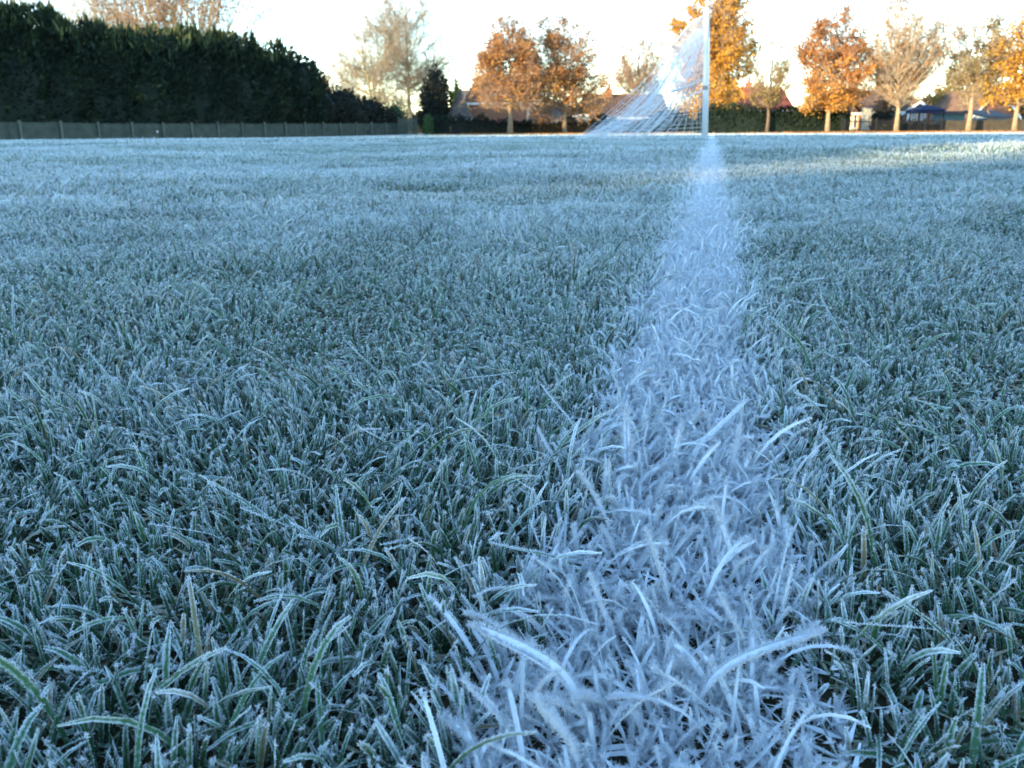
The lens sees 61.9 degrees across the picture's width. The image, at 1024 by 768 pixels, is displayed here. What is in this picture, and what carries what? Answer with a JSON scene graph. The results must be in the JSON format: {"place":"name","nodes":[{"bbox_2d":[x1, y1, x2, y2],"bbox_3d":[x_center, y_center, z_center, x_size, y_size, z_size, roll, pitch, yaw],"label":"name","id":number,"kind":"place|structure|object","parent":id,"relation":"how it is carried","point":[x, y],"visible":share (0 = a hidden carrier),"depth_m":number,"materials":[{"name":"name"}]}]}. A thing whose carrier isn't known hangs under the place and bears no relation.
{"place":"outdoors","nodes":[
{"label":"outdoors","id":0,"kind":"place"},
{"bbox_2d":[402,110,422,132],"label":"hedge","id":1,"kind":"object","parent":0,"point":[416,114],"visible":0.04,"depth_m":94.93,"materials":[{"name":"green plant"}]},
{"bbox_2d":[0,131,1023,767],"bbox_3d":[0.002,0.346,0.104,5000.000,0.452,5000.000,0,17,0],"label":"ground","id":2,"kind":"structure","parent":0,"point":[824,698],"depth_m":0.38,"materials":[{"name":"green plant"}]},
{"bbox_2d":[0,0,62,12],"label":"tree","id":3,"kind":"object","parent":2,"relation":"on","point":[60,8],"visible":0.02,"depth_m":56.05,"materials":[{"name":"beige plant"}]},
{"bbox_2d":[29,0,130,27],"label":"poplar","id":4,"kind":"object","parent":2,"relation":"on","point":[78,10],"visible":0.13,"depth_m":60.15,"materials":[{"name":"beige plant"}]},
{"bbox_2d":[59,0,185,28],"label":"poplar","id":5,"kind":"object","parent":2,"relation":"on","point":[135,7],"visible":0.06,"depth_m":61.89,"materials":[{"name":"beige plant"}]},
{"bbox_2d":[0,0,299,139],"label":"conifer hedge","id":6,"kind":"object","parent":2,"relation":"on","point":[56,66],"visible":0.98,"depth_m":45.29,"materials":[{"name":"green plant"}]},
{"bbox_2d":[83,0,288,51],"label":"poplar","id":7,"kind":"object","parent":2,"relation":"on","point":[166,9],"visible":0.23,"depth_m":59.29,"materials":[{"name":"beige plant"}]},
{"bbox_2d":[0,120,397,139],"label":"picket fence","id":8,"kind":"object","parent":2,"relation":"on","point":[323,129],"visible":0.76,"depth_m":48.01,"materials":[{"name":"grey wood"}]},
{"bbox_2d":[281,45,333,136],"bbox_3d":[-15.788,-20.570,60.430,6.332,6.426,6.027,0,17,0],"label":"dark conifer","id":9,"kind":"object","parent":2,"relation":"on","point":[305,79],"visible":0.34,"depth_m":59.32,"materials":[{"name":"green plant"}]},
{"bbox_2d":[309,64,331,95],"bbox_3d":[-14.969,-21.329,64.412,3.201,5.714,3.037,0,17,0],"label":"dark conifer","id":10,"kind":"object","parent":2,"relation":"on","point":[325,85],"visible":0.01,"depth_m":64.22,"materials":[{"name":"green plant"}]},
{"bbox_2d":[321,74,334,91],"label":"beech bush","id":11,"kind":"object","parent":2,"relation":"on","point":[326,79],"visible":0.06,"depth_m":69.72,"materials":[{"name":"green plant"}]},
{"bbox_2d":[313,88,349,124],"bbox_3d":[-14.084,-20.101,63.367,3.942,3.756,4.765,0,17,0],"label":"dark shrub","id":12,"kind":"object","parent":2,"relation":"on","point":[336,117],"visible":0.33,"depth_m":62.82,"materials":[{"name":"green plant"}]},
{"bbox_2d":[336,69,356,91],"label":"bare tree","id":13,"kind":"object","parent":2,"relation":"on","point":[342,74],"visible":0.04,"depth_m":78.58,"materials":[{"name":"beige plant"}]},
{"bbox_2d":[329,84,381,132],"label":"dark shrub","id":14,"kind":"object","parent":2,"relation":"on","point":[357,112],"visible":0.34,"depth_m":65.26,"materials":[{"name":"green plant"}]},
{"bbox_2d":[317,0,431,113],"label":"bare tree","id":15,"kind":"object","parent":2,"relation":"on","point":[378,66],"visible":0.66,"depth_m":83.19,"materials":[{"name":"beige plant"}]},
{"bbox_2d":[359,95,396,123],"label":"dark shrub","id":16,"kind":"object","parent":2,"relation":"on","point":[380,111],"visible":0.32,"depth_m":69.13,"materials":[{"name":"green plant"}]},
{"bbox_2d":[384,108,402,128],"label":"dark shrub","id":17,"kind":"object","parent":2,"relation":"on","point":[396,115],"visible":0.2,"depth_m":72.03,"materials":[{"name":"green plant"}]},
{"bbox_2d":[385,102,413,133],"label":"green bush","id":18,"kind":"object","parent":2,"relation":"on","point":[397,110],"visible":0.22,"depth_m":77.72,"materials":[{"name":"green plant"}]},
{"bbox_2d":[397,117,417,134],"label":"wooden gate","id":19,"kind":"structure","parent":2,"relation":"on","point":[409,121],"depth_m":69.37,"materials":[{"name":"grey wood"}]},
{"bbox_2d":[346,0,469,133],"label":"bare tree","id":20,"kind":"object","parent":2,"relation":"on","point":[419,77],"visible":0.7,"depth_m":84.50,"materials":[{"name":"beige plant"}]},
{"bbox_2d":[422,114,434,134],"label":"round bush","id":21,"kind":"object","parent":2,"relation":"on","point":[428,126],"visible":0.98,"depth_m":66.78,"materials":[{"name":"green plant"}]},
{"bbox_2d":[416,63,452,133],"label":"dark conifer","id":22,"kind":"object","parent":2,"relation":"on","point":[435,99],"visible":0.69,"depth_m":71.46,"materials":[{"name":"green plant"}]},
{"bbox_2d":[432,114,451,133],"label":"clipped hedge","id":23,"kind":"object","parent":2,"relation":"on","point":[442,125],"visible":0.94,"depth_m":67.64,"materials":[{"name":"green plant"}]},
{"bbox_2d":[449,76,463,106],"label":"lime conifer","id":24,"kind":"object","parent":2,"relation":"on","point":[455,89],"visible":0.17,"depth_m":90.60,"materials":[{"name":"green plant"}]},
{"bbox_2d":[448,89,472,119],"bbox_3d":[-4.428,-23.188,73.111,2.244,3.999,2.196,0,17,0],"label":"house","id":25,"kind":"structure","parent":2,"relation":"on","point":[459,104],"depth_m":72.32,"materials":[{"name":"brick"}]},
{"bbox_2d":[461,90,468,105],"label":"house","id":26,"kind":"structure","parent":2,"relation":"on","point":[464,91],"depth_m":106.47,"materials":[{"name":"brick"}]},
{"bbox_2d":[451,112,531,134],"bbox_3d":[-1.578,-19.841,65.017,6.186,1.707,1.682,0,17,0],"label":"garden hedge","id":27,"kind":"object","parent":2,"relation":"on","point":[461,124],"visible":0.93,"depth_m":64.70,"materials":[{"name":"green plant"}]},
{"bbox_2d":[465,78,529,122],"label":"house","id":28,"kind":"structure","parent":2,"relation":"on","point":[496,115],"depth_m":74.34,"materials":[{"name":"red brick"}]},
{"bbox_2d":[462,5,561,132],"bbox_3d":[-0.015,-21.958,60.071,7.427,8.984,7.374,0,17,0],"label":"autumn tree","id":29,"kind":"object","parent":2,"relation":"on","point":[523,54],"visible":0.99,"depth_m":58.96,"materials":[{"name":"orange plant"}]},
{"bbox_2d":[530,106,562,122],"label":"house","id":30,"kind":"structure","parent":2,"relation":"on","point":[558,113],"depth_m":77.08,"materials":[{"name":"grey tile"}]},
{"bbox_2d":[531,117,600,132],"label":"garden hedge","id":31,"kind":"object","parent":2,"relation":"on","point":[573,126],"visible":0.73,"depth_m":65.72,"materials":[{"name":"green plant"}]},
{"bbox_2d":[520,5,621,132],"bbox_3d":[3.811,-22.572,62.086,8.394,8.946,8.655,0,17,0],"label":"autumn tree","id":32,"kind":"object","parent":2,"relation":"on","point":[573,79],"visible":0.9,"depth_m":61.37,"materials":[{"name":"orange plant"}]},
{"bbox_2d":[573,114,588,122],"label":"porch","id":33,"kind":"object","parent":2,"relation":"on","point":[576,116],"visible":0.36,"depth_m":75.57,"materials":[{"name":"white wood"}]},
{"bbox_2d":[579,83,668,122],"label":"house","id":34,"kind":"structure","parent":2,"relation":"on","point":[620,98],"depth_m":77.98,"materials":[{"name":"brick"}]},
{"bbox_2d":[605,22,668,93],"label":"autumn tree","id":35,"kind":"object","parent":2,"relation":"on","point":[638,76],"visible":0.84,"depth_m":82.19,"materials":[{"name":"beige plant"}]},
{"bbox_2d":[576,7,709,138],"bbox_3d":[2.395,-5.208,15.160,2.218,2.220,3.771,3,17,12],"label":"football goal","id":36,"kind":"object","parent":2,"relation":"on","point":[704,40],"visible":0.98,"depth_m":13.58,"materials":[{"name":"white fabric"}]},
{"bbox_2d":[590,103,697,132],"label":"garden hedge","id":37,"kind":"object","parent":2,"relation":"on","point":[683,126],"visible":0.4,"depth_m":66.57,"materials":[{"name":"green plant"}]},
{"bbox_2d":[398,135,909,767],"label":"pitch line","id":38,"kind":"object","parent":2,"relation":"on","point":[686,361],"visible":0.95,"depth_m":0.36,"materials":[{"name":"white paint"}]},
{"bbox_2d":[660,0,769,118],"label":"autumn tree","id":39,"kind":"object","parent":2,"relation":"on","point":[728,52],"visible":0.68,"depth_m":60.48,"materials":[{"name":"orange plant"}]},
{"bbox_2d":[415,130,1023,134],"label":"fallen leaves","id":40,"kind":"object","parent":2,"relation":"on","point":[972,131],"visible":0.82,"depth_m":56.26,"materials":[{"name":"brown plant"}]},
{"bbox_2d":[713,77,792,110],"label":"house","id":41,"kind":"structure","parent":2,"relation":"on","point":[786,103],"depth_m":81.10,"materials":[{"name":"red brick"}]},
{"bbox_2d":[742,67,763,86],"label":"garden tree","id":42,"kind":"object","parent":2,"relation":"on","point":[754,78],"visible":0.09,"depth_m":88.46,"materials":[{"name":"beige plant"}]},
{"bbox_2d":[738,23,802,131],"bbox_3d":[17.296,-20.447,57.653,3.900,7.246,3.544,0,17,0],"label":"autumn tree","id":43,"kind":"object","parent":2,"relation":"on","point":[770,95],"visible":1,"depth_m":57.26,"materials":[{"name":"brown plant"}]},
{"bbox_2d":[695,102,851,132],"bbox_3d":[18.118,-18.474,59.231,10.506,2.237,2.089,0,17,0],"label":"boundary hedge","id":44,"kind":"object","parent":2,"relation":"on","point":[741,119],"visible":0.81,"depth_m":58.75,"materials":[{"name":"green plant"}]},
{"bbox_2d":[789,0,883,131],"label":"autumn tree","id":45,"kind":"object","parent":2,"relation":"on","point":[830,91],"visible":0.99,"depth_m":55.55,"materials":[{"name":"orange plant"}]},
{"bbox_2d":[816,103,861,129],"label":"house","id":46,"kind":"structure","parent":2,"relation":"on","point":[855,115],"depth_m":69.73,"materials":[{"name":"white tile"}]},
{"bbox_2d":[852,115,857,129],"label":"window","id":47,"kind":"structure","parent":46,"relation":"in","point":[855,116],"depth_m":69.80,"materials":[{"name":"white glass"}]},
{"bbox_2d":[837,107,849,130],"bbox_3d":[22.447,-17.819,57.864,0.925,1.942,0.867,0,17,0],"label":"dark bush","id":48,"kind":"object","parent":2,"relation":"on","point":[843,115],"visible":0.75,"depth_m":57.70,"materials":[{"name":"green plant"}]},
{"bbox_2d":[854,90,905,129],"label":"house","id":49,"kind":"structure","parent":2,"relation":"on","point":[871,100],"depth_m":68.85,"materials":[{"name":"beige brick"}]},
{"bbox_2d":[865,30,894,89],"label":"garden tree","id":50,"kind":"object","parent":2,"relation":"on","point":[872,75],"visible":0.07,"depth_m":84.67,"materials":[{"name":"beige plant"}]},
{"bbox_2d":[871,95,896,119],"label":"tan shrub","id":51,"kind":"object","parent":2,"relation":"on","point":[882,105],"visible":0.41,"depth_m":67.22,"materials":[{"name":"brown plant"}]},
{"bbox_2d":[869,110,903,129],"bbox_3d":[26.464,-18.452,60.312,2.445,1.709,2.484,0,17,0],"label":"dark bush","id":52,"kind":"object","parent":2,"relation":"on","point":[885,116],"visible":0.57,"depth_m":59.80,"materials":[{"name":"green plant"}]},
{"bbox_2d":[842,118,942,132],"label":"railings","id":53,"kind":"object","parent":2,"relation":"on","point":[876,121],"visible":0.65,"depth_m":57.29,"materials":[{"name":"black metal"}]},
{"bbox_2d":[853,0,974,132],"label":"autumn tree","id":54,"kind":"object","parent":2,"relation":"on","point":[904,79],"visible":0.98,"depth_m":54.42,"materials":[{"name":"beige plant"}]},
{"bbox_2d":[900,99,930,123],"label":"house","id":55,"kind":"structure","parent":2,"relation":"on","point":[914,117],"depth_m":72.54,"materials":[{"name":"white brick"}]},
{"bbox_2d":[911,114,916,120],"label":"window","id":56,"kind":"structure","parent":55,"relation":"in","point":[913,116],"depth_m":72.58,"materials":[{"name":"white glass"}]},
{"bbox_2d":[920,113,925,120],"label":"window","id":57,"kind":"structure","parent":55,"relation":"in","point":[923,116],"depth_m":72.58,"materials":[{"name":"white glass"}]},
{"bbox_2d":[893,120,939,130],"bbox_3d":[33.496,-17.845,58.924,14.446,0.936,1.135,0,17,0],"label":"garden hedge","id":58,"kind":"object","parent":2,"relation":"on","point":[927,124],"visible":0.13,"depth_m":58.67,"materials":[{"name":"green plant"}]},
{"bbox_2d":[907,120,926,130],"bbox_3d":[27.687,-17.550,58.460,1.279,1.022,1.468,0,17,0],"label":"dark bush","id":59,"kind":"object","parent":2,"relation":"on","point":[913,126],"visible":0.48,"depth_m":58.15,"materials":[{"name":"black plant"}]},
{"bbox_2d":[905,105,944,120],"bbox_3d":[31.016,-19.951,64.233,1.850,2.061,2.400,0,17,0],"label":"gazebo","id":60,"kind":"object","parent":2,"relation":"on","point":[923,109],"visible":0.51,"depth_m":63.18,"materials":[{"name":"blue fabric"}]},
{"bbox_2d":[922,65,962,105],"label":"garden tree","id":61,"kind":"object","parent":2,"relation":"on","point":[938,97],"visible":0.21,"depth_m":86.87,"materials":[{"name":"green plant"}]},
{"bbox_2d":[930,111,967,123],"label":"garden shed","id":62,"kind":"structure","parent":2,"relation":"on","point":[954,115],"depth_m":66.86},
{"bbox_2d":[904,93,1023,119],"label":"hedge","id":63,"kind":"object","parent":2,"relation":"on","point":[926,99],"visible":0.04,"depth_m":113.11,"materials":[{"name":"green plant"}]},
{"bbox_2d":[929,91,1021,123],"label":"house","id":64,"kind":"structure","parent":2,"relation":"on","point":[947,102],"depth_m":81.76,"materials":[{"name":"red brick"}]},
{"bbox_2d":[938,11,1021,130],"bbox_3d":[30.509,-20.183,55.755,5.497,7.693,5.277,0,17,0],"label":"autumn tree","id":65,"kind":"object","parent":2,"relation":"on","point":[966,76],"visible":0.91,"depth_m":54.67,"materials":[{"name":"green plant"}]},
{"bbox_2d":[942,119,1023,130],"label":"board fence","id":66,"kind":"object","parent":2,"relation":"on","point":[957,125],"visible":0.56,"depth_m":57.67,"materials":[{"name":"brown wood"}]},
{"bbox_2d":[964,110,1012,120],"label":"outbuilding","id":67,"kind":"structure","parent":2,"relation":"on","point":[994,115],"depth_m":67.52,"materials":[{"name":"grey concrete"}]},
{"bbox_2d":[972,6,1023,130],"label":"autumn tree","id":68,"kind":"object","parent":2,"relation":"on","point":[1012,92],"visible":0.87,"depth_m":54.28,"materials":[{"name":"orange plant"}]},
{"bbox_2d":[0,0,1023,113],"label":"sky","id":69,"kind":"structure","parent":0,"point":[305,23],"materials":[{"name":"white"}]},
{"bbox_2d":[542,100,579,121],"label":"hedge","id":70,"kind":"object","parent":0,"point":[570,117],"visible":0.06,"depth_m":88.09,"materials":[{"name":"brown plant"}]}
]}

